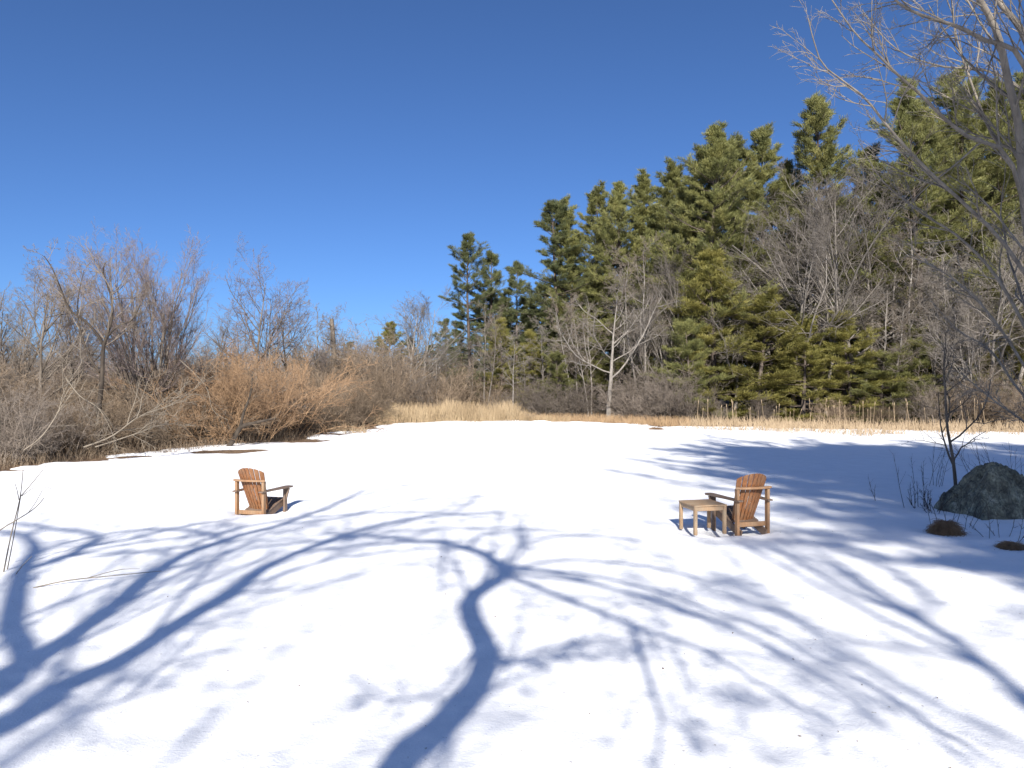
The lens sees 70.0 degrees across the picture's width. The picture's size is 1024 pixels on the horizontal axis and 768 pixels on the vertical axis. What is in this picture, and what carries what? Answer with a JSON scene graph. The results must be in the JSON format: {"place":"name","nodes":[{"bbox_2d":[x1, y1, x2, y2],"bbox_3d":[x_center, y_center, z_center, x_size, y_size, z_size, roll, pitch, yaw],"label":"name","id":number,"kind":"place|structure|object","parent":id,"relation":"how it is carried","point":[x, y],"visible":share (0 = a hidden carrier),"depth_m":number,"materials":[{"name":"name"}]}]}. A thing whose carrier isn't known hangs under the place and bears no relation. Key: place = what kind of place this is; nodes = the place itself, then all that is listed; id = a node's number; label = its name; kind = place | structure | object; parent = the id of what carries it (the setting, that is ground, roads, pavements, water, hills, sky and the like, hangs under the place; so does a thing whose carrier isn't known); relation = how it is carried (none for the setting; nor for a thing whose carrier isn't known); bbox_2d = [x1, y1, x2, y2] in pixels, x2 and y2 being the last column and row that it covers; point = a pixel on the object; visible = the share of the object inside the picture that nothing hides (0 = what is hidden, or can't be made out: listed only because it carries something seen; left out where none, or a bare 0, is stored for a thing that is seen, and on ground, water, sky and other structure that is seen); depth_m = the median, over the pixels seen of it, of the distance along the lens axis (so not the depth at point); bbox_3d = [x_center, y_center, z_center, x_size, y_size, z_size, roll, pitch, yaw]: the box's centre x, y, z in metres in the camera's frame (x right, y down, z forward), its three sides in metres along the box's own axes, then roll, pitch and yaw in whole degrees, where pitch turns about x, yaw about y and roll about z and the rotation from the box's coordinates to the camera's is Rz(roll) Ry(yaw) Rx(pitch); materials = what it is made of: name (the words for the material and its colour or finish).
{"place":"outdoors","nodes":[
{"label":"outdoors","id":0,"kind":"place"},
{"bbox_2d":[0,420,1023,767],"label":"snow","id":1,"kind":"structure","parent":0,"point":[528,594],"depth_m":7.21,"materials":[{"name":"snow"}]},
{"bbox_2d":[0,360,78,464],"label":"bare shrub","id":2,"kind":"object","parent":1,"relation":"on","point":[28,435],"visible":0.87,"depth_m":20.49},
{"bbox_2d":[0,255,115,448],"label":"bare tree","id":3,"kind":"object","parent":1,"relation":"on","point":[41,367],"visible":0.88,"depth_m":24.91,"materials":[{"name":"grey plant"}]},
{"bbox_2d":[195,306,266,382],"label":"bare tree","id":4,"kind":"object","parent":1,"relation":"on","point":[226,347],"visible":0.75,"depth_m":35.86,"materials":[{"name":"grey plant"}]},
{"bbox_2d":[232,468,292,514],"bbox_3d":[-4.365,1.910,12.765,0.712,0.990,0.939,0,0,14],"label":"adirondack chair","id":5,"kind":"object","parent":1,"relation":"on","point":[263,503],"visible":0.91,"depth_m":12.49,"materials":[{"name":"beige wood"}]},
{"bbox_2d":[293,299,346,380],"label":"bare tree","id":6,"kind":"object","parent":1,"relation":"on","point":[330,329],"visible":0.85,"depth_m":45.66,"materials":[{"name":"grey plant"}]},
{"bbox_2d":[467,300,509,404],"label":"bare tree","id":7,"kind":"object","parent":1,"relation":"on","point":[492,366],"visible":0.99,"depth_m":48.64,"materials":[{"name":"grey plant"}]},
{"bbox_2d":[510,329,555,412],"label":"young pine","id":8,"kind":"object","parent":1,"relation":"on","point":[530,334],"visible":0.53,"depth_m":53.77,"materials":[{"name":"green plant"}]},
{"bbox_2d":[535,350,578,416],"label":"young pine","id":9,"kind":"object","parent":1,"relation":"on","point":[557,355],"visible":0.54,"depth_m":48.39,"materials":[{"name":"green plant"}]},
{"bbox_2d":[500,197,618,403],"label":"pine tree","id":10,"kind":"object","parent":1,"relation":"on","point":[546,225],"visible":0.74,"depth_m":55.04,"materials":[{"name":"green plant"}]},
{"bbox_2d":[532,362,606,415],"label":"bare shrub","id":11,"kind":"object","parent":1,"relation":"on","point":[585,396],"visible":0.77,"depth_m":45.83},
{"bbox_2d":[535,193,624,409],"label":"pine tree","id":12,"kind":"object","parent":1,"relation":"on","point":[574,233],"visible":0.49,"depth_m":55.35,"materials":[{"name":"green plant"}]},
{"bbox_2d":[531,180,637,410],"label":"pine tree","id":13,"kind":"object","parent":1,"relation":"on","point":[596,199],"visible":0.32,"depth_m":56.39,"materials":[{"name":"green plant"}]},
{"bbox_2d":[562,301,609,413],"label":"bare tree","id":14,"kind":"object","parent":1,"relation":"on","point":[581,354],"visible":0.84,"depth_m":50.04,"materials":[{"name":"grey plant"}]},
{"bbox_2d":[562,179,680,411],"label":"pine tree","id":15,"kind":"object","parent":1,"relation":"on","point":[617,205],"visible":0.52,"depth_m":53.89,"materials":[{"name":"green plant"}]},
{"bbox_2d":[563,168,684,390],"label":"pine tree","id":16,"kind":"object","parent":1,"relation":"on","point":[643,189],"visible":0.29,"depth_m":54.48,"materials":[{"name":"green plant"}]},
{"bbox_2d":[589,364,661,418],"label":"bare shrub","id":17,"kind":"object","parent":1,"relation":"on","point":[617,411],"visible":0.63,"depth_m":44.08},
{"bbox_2d":[601,298,685,417],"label":"bare tree","id":18,"kind":"object","parent":1,"relation":"on","point":[654,343],"visible":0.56,"depth_m":45.99,"materials":[{"name":"grey plant"}]},
{"bbox_2d":[599,156,707,396],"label":"pine tree","id":19,"kind":"object","parent":1,"relation":"on","point":[670,183],"visible":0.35,"depth_m":52.55,"materials":[{"name":"green plant"}]},
{"bbox_2d":[617,143,749,389],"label":"pine tree","id":20,"kind":"object","parent":1,"relation":"on","point":[686,200],"visible":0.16,"depth_m":49.95,"materials":[{"name":"green plant"}]},
{"bbox_2d":[639,318,734,420],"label":"young pine","id":21,"kind":"object","parent":1,"relation":"on","point":[686,329],"visible":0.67,"depth_m":43.66,"materials":[{"name":"green plant"}]},
{"bbox_2d":[679,499,726,535],"bbox_3d":[2.880,2.010,11.060,0.530,0.440,0.522,0,0,-13],"label":"side table","id":22,"kind":"object","parent":1,"relation":"on","point":[707,505],"visible":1,"depth_m":10.87,"materials":[{"name":"brown wood"}]},
{"bbox_2d":[601,120,812,389],"bbox_3d":[12.315,-7.487,48.825,13.653,19.720,14.194,0,0,12],"label":"pine tree","id":23,"kind":"object","parent":1,"relation":"on","point":[715,163],"visible":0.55,"depth_m":47.59,"materials":[{"name":"green plant"}]},
{"bbox_2d":[654,130,817,405],"bbox_3d":[15.334,-7.656,50.473,12.475,20.102,10.396,0,0,12],"label":"pine tree","id":24,"kind":"object","parent":1,"relation":"on","point":[741,146],"visible":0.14,"depth_m":49.77,"materials":[{"name":"green plant"}]},
{"bbox_2d":[705,473,772,535],"bbox_3d":[3.505,1.820,11.265,0.712,0.990,0.939,0,0,-15],"label":"adirondack chair","id":25,"kind":"object","parent":1,"relation":"on","point":[740,514],"visible":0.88,"depth_m":10.98,"materials":[{"name":"beige wood"}]},
{"bbox_2d":[704,293,789,418],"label":"bare tree","id":26,"kind":"object","parent":1,"relation":"on","point":[737,360],"visible":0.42,"depth_m":45.16,"materials":[{"name":"grey plant"}]},
{"bbox_2d":[694,286,825,421],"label":"young pine","id":27,"kind":"object","parent":1,"relation":"on","point":[766,300],"visible":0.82,"depth_m":43.55,"materials":[{"name":"green plant"}]},
{"bbox_2d":[685,121,869,407],"bbox_3d":[17.902,-8.116,50.185,11.329,20.979,10.510,0,0,-32],"label":"pine tree","id":28,"kind":"object","parent":1,"relation":"on","point":[765,173],"visible":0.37,"depth_m":50.54,"materials":[{"name":"green plant"}]},
{"bbox_2d":[736,158,841,412],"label":"pine tree","id":29,"kind":"object","parent":1,"relation":"on","point":[789,167],"visible":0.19,"depth_m":50.65,"materials":[{"name":"green plant"}]},
{"bbox_2d":[733,314,865,420],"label":"hemlock","id":30,"kind":"object","parent":1,"relation":"on","point":[788,362],"visible":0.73,"depth_m":43.52,"materials":[{"name":"plant"}]},
{"bbox_2d":[747,90,924,411],"bbox_3d":[21.069,-8.735,49.600,12.573,22.286,10.478,0,0,36],"label":"pine tree","id":31,"kind":"object","parent":1,"relation":"on","point":[824,156],"visible":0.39,"depth_m":48.28,"materials":[{"name":"green plant"}]},
{"bbox_2d":[797,310,931,420],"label":"hemlock","id":32,"kind":"object","parent":1,"relation":"on","point":[843,334],"visible":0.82,"depth_m":42.76,"materials":[{"name":"plant"}]},
{"bbox_2d":[814,139,938,408],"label":"pine tree","id":33,"kind":"object","parent":1,"relation":"on","point":[866,174],"visible":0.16,"depth_m":50.62,"materials":[{"name":"green plant"}]},
{"bbox_2d":[849,349,926,422],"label":"hemlock","id":34,"kind":"object","parent":1,"relation":"on","point":[877,372],"visible":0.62,"depth_m":41.87,"materials":[{"name":"plant"}]},
{"bbox_2d":[857,291,920,418],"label":"bare tree","id":35,"kind":"object","parent":1,"relation":"on","point":[897,333],"visible":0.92,"depth_m":41.97,"materials":[{"name":"grey plant"}]},
{"bbox_2d":[770,0,1023,427],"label":"overhanging tree","id":36,"kind":"object","parent":1,"relation":"on","point":[1001,48],"visible":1,"depth_m":12.05,"materials":[{"name":"grey plant"}]},
{"bbox_2d":[790,74,1022,393],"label":"pine tree","id":37,"kind":"object","parent":1,"relation":"on","point":[904,128],"visible":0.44,"depth_m":46.15,"materials":[{"name":"green plant"}]},
{"bbox_2d":[869,336,954,421],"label":"hemlock","id":38,"kind":"object","parent":1,"relation":"on","point":[916,365],"visible":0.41,"depth_m":42.07,"materials":[{"name":"plant"}]},
{"bbox_2d":[829,109,998,399],"bbox_3d":[26.854,-8.303,49.760,11.074,21.412,13.288,0,0,30],"label":"pine tree","id":39,"kind":"object","parent":1,"relation":"on","point":[938,135],"visible":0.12,"depth_m":47.97,"materials":[{"name":"green plant"}]},
{"bbox_2d":[851,74,1023,373],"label":"pine tree","id":40,"kind":"object","parent":1,"relation":"on","point":[987,188],"visible":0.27,"depth_m":47.76,"materials":[{"name":"green plant"}]},
{"bbox_2d":[887,361,993,423],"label":"bare shrub","id":41,"kind":"object","parent":1,"relation":"on","point":[932,397],"visible":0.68,"depth_m":40.17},
{"bbox_2d":[923,518,970,536],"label":"grass tuft","id":42,"kind":"object","parent":1,"relation":"on","point":[942,527],"visible":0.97,"depth_m":10.76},
{"bbox_2d":[880,76,1023,400],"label":"pine tree","id":43,"kind":"object","parent":1,"relation":"on","point":[996,173],"visible":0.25,"depth_m":47.99,"materials":[{"name":"green plant"}]},
{"bbox_2d":[906,293,1008,421],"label":"bare tree","id":44,"kind":"object","parent":1,"relation":"on","point":[954,340],"visible":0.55,"depth_m":41.83,"materials":[{"name":"grey plant"}]},
{"bbox_2d":[898,320,1023,484],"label":"tree","id":45,"kind":"object","parent":1,"relation":"on","point":[952,458],"visible":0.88,"depth_m":13.53,"materials":[{"name":"grey plant"}]},
{"bbox_2d":[912,282,1018,421],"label":"bare tree","id":46,"kind":"object","parent":1,"relation":"on","point":[962,305],"visible":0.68,"depth_m":40.73,"materials":[{"name":"grey plant"}]},
{"bbox_2d":[943,317,1023,418],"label":"hemlock","id":47,"kind":"object","parent":1,"relation":"on","point":[1008,349],"visible":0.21,"depth_m":43.85,"materials":[{"name":"plant"}]},
{"bbox_2d":[0,393,1023,470],"bbox_3d":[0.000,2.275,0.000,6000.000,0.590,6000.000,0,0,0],"label":"ground","id":48,"kind":"structure","parent":0,"point":[300,440],"depth_m":29.35,"materials":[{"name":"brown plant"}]},
{"bbox_2d":[0,391,67,464],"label":"bare shrub","id":49,"kind":"object","parent":48,"relation":"on","point":[15,442],"visible":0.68,"depth_m":20.66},
{"bbox_2d":[0,378,120,457],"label":"bare shrub","id":50,"kind":"object","parent":48,"relation":"on","point":[71,439],"visible":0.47,"depth_m":22.77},
{"bbox_2d":[0,254,126,389],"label":"bare tree","id":51,"kind":"object","parent":48,"relation":"on","point":[28,352],"visible":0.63,"depth_m":28.98,"materials":[{"name":"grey plant"}]},
{"bbox_2d":[7,371,151,455],"bbox_3d":[-14.247,1.040,24.232,4.146,3.031,5.058,0,0,-27],"label":"bare shrub","id":52,"kind":"object","parent":48,"relation":"on","point":[86,423],"visible":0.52,"depth_m":23.25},
{"bbox_2d":[28,241,130,386],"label":"bare tree","id":53,"kind":"object","parent":48,"relation":"on","point":[70,343],"visible":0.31,"depth_m":30.92,"materials":[{"name":"grey plant"}]},
{"bbox_2d":[23,232,164,453],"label":"crooked tree","id":54,"kind":"object","parent":48,"relation":"on","point":[101,370],"visible":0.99,"depth_m":23.45,"materials":[{"name":"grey plant"}]},
{"bbox_2d":[1,366,189,451],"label":"bare shrub","id":55,"kind":"object","parent":48,"relation":"on","point":[109,391],"visible":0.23,"depth_m":26.21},
{"bbox_2d":[52,375,207,451],"bbox_3d":[-12.769,1.106,24.868,4.919,2.894,5.105,0,0,18],"label":"bare shrub","id":56,"kind":"object","parent":48,"relation":"on","point":[145,419],"visible":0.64,"depth_m":24.46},
{"bbox_2d":[54,218,218,444],"bbox_3d":[-13.628,-1.861,26.274,5.739,8.585,6.928,0,0,-22],"label":"bare tree","id":57,"kind":"object","parent":48,"relation":"on","point":[168,323],"visible":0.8,"depth_m":26.32,"materials":[{"name":"grey plant"}]},
{"bbox_2d":[95,401,193,451],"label":"fallen branch","id":58,"kind":"object","parent":48,"relation":"on","point":[154,425],"visible":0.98,"depth_m":21.60,"materials":[{"name":"grey wood"}]},
{"bbox_2d":[84,365,217,447],"bbox_3d":[-10.467,0.554,21.525,3.088,2.468,2.855,0,0,0],"label":"fallen branch","id":59,"kind":"object","parent":48,"relation":"on","point":[139,411],"visible":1,"depth_m":21.16,"materials":[{"name":"grey wood"}]},
{"bbox_2d":[0,428,321,469],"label":"dry weeds","id":60,"kind":"object","parent":48,"relation":"on","point":[72,457],"visible":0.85,"depth_m":23.53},
{"bbox_2d":[113,364,227,446],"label":"bare shrub","id":61,"kind":"object","parent":48,"relation":"on","point":[178,427],"visible":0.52,"depth_m":26.16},
{"bbox_2d":[93,350,303,445],"bbox_3d":[-12.104,0.956,27.382,6.420,4.238,8.281,0,0,-44],"label":"bare shrub","id":62,"kind":"object","parent":48,"relation":"on","point":[236,421],"visible":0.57,"depth_m":26.61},
{"bbox_2d":[158,326,331,442],"bbox_3d":[-10.594,0.046,28.791,6.456,4.758,8.514,0,0,-27],"label":"bare shrub","id":63,"kind":"object","parent":48,"relation":"on","point":[265,407],"visible":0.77,"depth_m":28.07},
{"bbox_2d":[183,231,316,398],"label":"bare tree","id":64,"kind":"object","parent":48,"relation":"on","point":[270,333],"visible":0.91,"depth_m":37.99,"materials":[{"name":"grey plant"}]},
{"bbox_2d":[226,365,280,445],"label":"bent stem","id":65,"kind":"object","parent":48,"relation":"on","point":[241,426],"visible":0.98,"depth_m":25.94,"materials":[{"name":"brown plant"}]},
{"bbox_2d":[219,286,325,385],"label":"bare tree","id":66,"kind":"object","parent":48,"relation":"on","point":[284,363],"visible":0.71,"depth_m":39.82,"materials":[{"name":"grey plant"}]},
{"bbox_2d":[178,344,400,436],"bbox_3d":[-9.563,0.745,32.439,9.606,4.917,7.448,0,0,-15],"label":"bare shrub","id":67,"kind":"object","parent":48,"relation":"on","point":[317,396],"visible":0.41,"depth_m":31.22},
{"bbox_2d":[273,316,436,396],"bbox_3d":[-11.212,-0.585,50.089,8.804,8.463,10.176,0,0,29],"label":"bare shrub","id":68,"kind":"object","parent":48,"relation":"on","point":[361,351],"visible":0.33,"depth_m":49.23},
{"bbox_2d":[310,344,412,421],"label":"bare shrub","id":69,"kind":"object","parent":48,"relation":"on","point":[381,384],"visible":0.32,"depth_m":43.20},
{"bbox_2d":[319,328,432,418],"bbox_3d":[-8.901,-0.027,46.353,8.189,6.811,7.085,0,0,-1],"label":"bare shrub","id":70,"kind":"object","parent":48,"relation":"on","point":[403,380],"visible":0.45,"depth_m":46.09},
{"bbox_2d":[357,334,472,408],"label":"bare shrub","id":71,"kind":"object","parent":48,"relation":"on","point":[463,370],"visible":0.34,"depth_m":50.03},
{"bbox_2d":[371,286,474,396],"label":"bare tree","id":72,"kind":"object","parent":48,"relation":"on","point":[418,336],"visible":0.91,"depth_m":52.49,"materials":[{"name":"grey plant"}]},
{"bbox_2d":[391,364,489,409],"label":"bare shrub","id":73,"kind":"object","parent":48,"relation":"on","point":[457,397],"visible":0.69,"depth_m":48.81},
{"bbox_2d":[0,327,911,403],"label":"woods","id":74,"kind":"object","parent":48,"relation":"on","point":[46,353],"visible":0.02,"depth_m":81.16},
{"bbox_2d":[367,397,569,424],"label":"tan reeds","id":75,"kind":"object","parent":48,"relation":"on","point":[437,413],"visible":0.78,"depth_m":43.79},
{"bbox_2d":[424,361,523,410],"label":"bare shrub","id":76,"kind":"object","parent":48,"relation":"on","point":[500,391],"visible":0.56,"depth_m":49.12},
{"bbox_2d":[431,231,519,396],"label":"pine tree","id":77,"kind":"object","parent":48,"relation":"on","point":[467,250],"visible":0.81,"depth_m":57.94,"materials":[{"name":"green plant"}]},
{"bbox_2d":[450,249,520,403],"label":"pine tree","id":78,"kind":"object","parent":48,"relation":"on","point":[492,260],"visible":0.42,"depth_m":59.67,"materials":[{"name":"green plant"}]},
{"bbox_2d":[471,316,532,404],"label":"young pine","id":79,"kind":"object","parent":48,"relation":"on","point":[500,321],"visible":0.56,"depth_m":51.94,"materials":[{"name":"green plant"}]},
{"bbox_2d":[480,260,541,406],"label":"pine tree","id":80,"kind":"object","parent":48,"relation":"on","point":[521,300],"visible":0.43,"depth_m":59.62,"materials":[{"name":"green plant"}]},
{"bbox_2d":[515,375,586,420],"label":"bare shrub","id":81,"kind":"object","parent":48,"relation":"on","point":[537,403],"visible":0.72,"depth_m":46.21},
{"bbox_2d":[538,292,596,415],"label":"bare tree","id":82,"kind":"object","parent":48,"relation":"on","point":[564,335],"visible":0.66,"depth_m":50.92,"materials":[{"name":"grey plant"}]},
{"bbox_2d":[519,412,691,426],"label":"rusty sedge","id":83,"kind":"object","parent":48,"relation":"on","point":[664,422],"visible":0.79,"depth_m":41.92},
{"bbox_2d":[542,269,682,418],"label":"bare tree","id":84,"kind":"object","parent":48,"relation":"on","point":[611,377],"visible":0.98,"depth_m":44.27,"materials":[{"name":"grey plant"}]},
{"bbox_2d":[600,231,679,418],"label":"bare tree","id":85,"kind":"object","parent":48,"relation":"on","point":[643,286],"visible":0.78,"depth_m":45.84,"materials":[{"name":"grey plant"}]},
{"bbox_2d":[607,340,719,417],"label":"bare shrub","id":86,"kind":"object","parent":48,"relation":"on","point":[648,376],"visible":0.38,"depth_m":44.24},
{"bbox_2d":[629,351,707,419],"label":"bare shrub","id":87,"kind":"object","parent":48,"relation":"on","point":[665,398],"visible":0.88,"depth_m":41.78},
{"bbox_2d":[606,238,741,384],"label":"bare tree","id":88,"kind":"object","parent":48,"relation":"on","point":[667,271],"visible":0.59,"depth_m":47.25,"materials":[{"name":"grey plant"}]},
{"bbox_2d":[628,373,730,422],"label":"bare shrub","id":89,"kind":"object","parent":48,"relation":"on","point":[685,406],"visible":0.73,"depth_m":41.91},
{"bbox_2d":[654,246,793,418],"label":"young pine","id":90,"kind":"object","parent":48,"relation":"on","point":[709,275],"visible":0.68,"depth_m":44.99,"materials":[{"name":"green plant"}]},
{"bbox_2d":[713,210,892,413],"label":"bare tree","id":91,"kind":"object","parent":48,"relation":"on","point":[803,308],"visible":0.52,"depth_m":42.76,"materials":[{"name":"grey plant"}]},
{"bbox_2d":[724,173,910,414],"bbox_3d":[19.185,-5.625,46.006,11.864,16.277,10.141,0,0,21],"label":"bare tree","id":92,"kind":"object","parent":48,"relation":"on","point":[815,215],"visible":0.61,"depth_m":45.16,"materials":[{"name":"grey plant"}]},
{"bbox_2d":[705,151,959,412],"bbox_3d":[20.374,-6.323,46.545,15.051,17.716,17.608,0,0,37],"label":"bare tree","id":93,"kind":"object","parent":48,"relation":"on","point":[849,238],"visible":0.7,"depth_m":44.82,"materials":[{"name":"grey plant"}]},
{"bbox_2d":[679,413,1023,437],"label":"cattail litter","id":94,"kind":"object","parent":48,"relation":"on","point":[960,427],"visible":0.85,"depth_m":35.30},
{"bbox_2d":[850,200,950,401],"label":"bare tree","id":95,"kind":"object","parent":48,"relation":"on","point":[910,323],"visible":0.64,"depth_m":44.43,"materials":[{"name":"grey plant"}]},
{"bbox_2d":[895,239,977,418],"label":"bare tree","id":96,"kind":"object","parent":48,"relation":"on","point":[942,257],"visible":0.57,"depth_m":42.80,"materials":[{"name":"grey plant"}]},
{"bbox_2d":[875,243,1017,418],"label":"bare tree","id":97,"kind":"object","parent":48,"relation":"on","point":[933,370],"visible":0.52,"depth_m":42.99,"materials":[{"name":"grey plant"}]},
{"bbox_2d":[879,213,1023,420],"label":"bare tree","id":98,"kind":"object","parent":48,"relation":"on","point":[1000,303],"visible":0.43,"depth_m":40.45,"materials":[{"name":"grey plant"}]},
{"bbox_2d":[901,62,1023,394],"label":"pine tree","id":99,"kind":"object","parent":48,"relation":"on","point":[940,104],"visible":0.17,"depth_m":48.59,"materials":[{"name":"green plant"}]},
{"bbox_2d":[911,374,1023,423],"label":"bare shrub","id":100,"kind":"object","parent":48,"relation":"on","point":[984,410],"visible":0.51,"depth_m":38.96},
{"bbox_2d":[913,202,1023,413],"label":"bare tree","id":101,"kind":"object","parent":48,"relation":"on","point":[997,285],"visible":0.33,"depth_m":44.00,"materials":[{"name":"grey plant"}]},
{"bbox_2d":[925,332,1023,421],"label":"bare shrub","id":102,"kind":"object","parent":48,"relation":"on","point":[973,372],"visible":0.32,"depth_m":41.18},
{"bbox_2d":[933,462,1023,519],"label":"boulder","id":103,"kind":"object","parent":48,"relation":"on","point":[985,480],"visible":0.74,"depth_m":12.23,"materials":[{"name":"stone"}]},
{"bbox_2d":[951,368,1023,425],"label":"bare shrub","id":104,"kind":"object","parent":48,"relation":"on","point":[1012,401],"visible":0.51,"depth_m":38.75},
{"bbox_2d":[0,0,1023,375],"label":"sky","id":105,"kind":"structure","parent":0,"point":[356,142],"materials":[{"name":"blue"}]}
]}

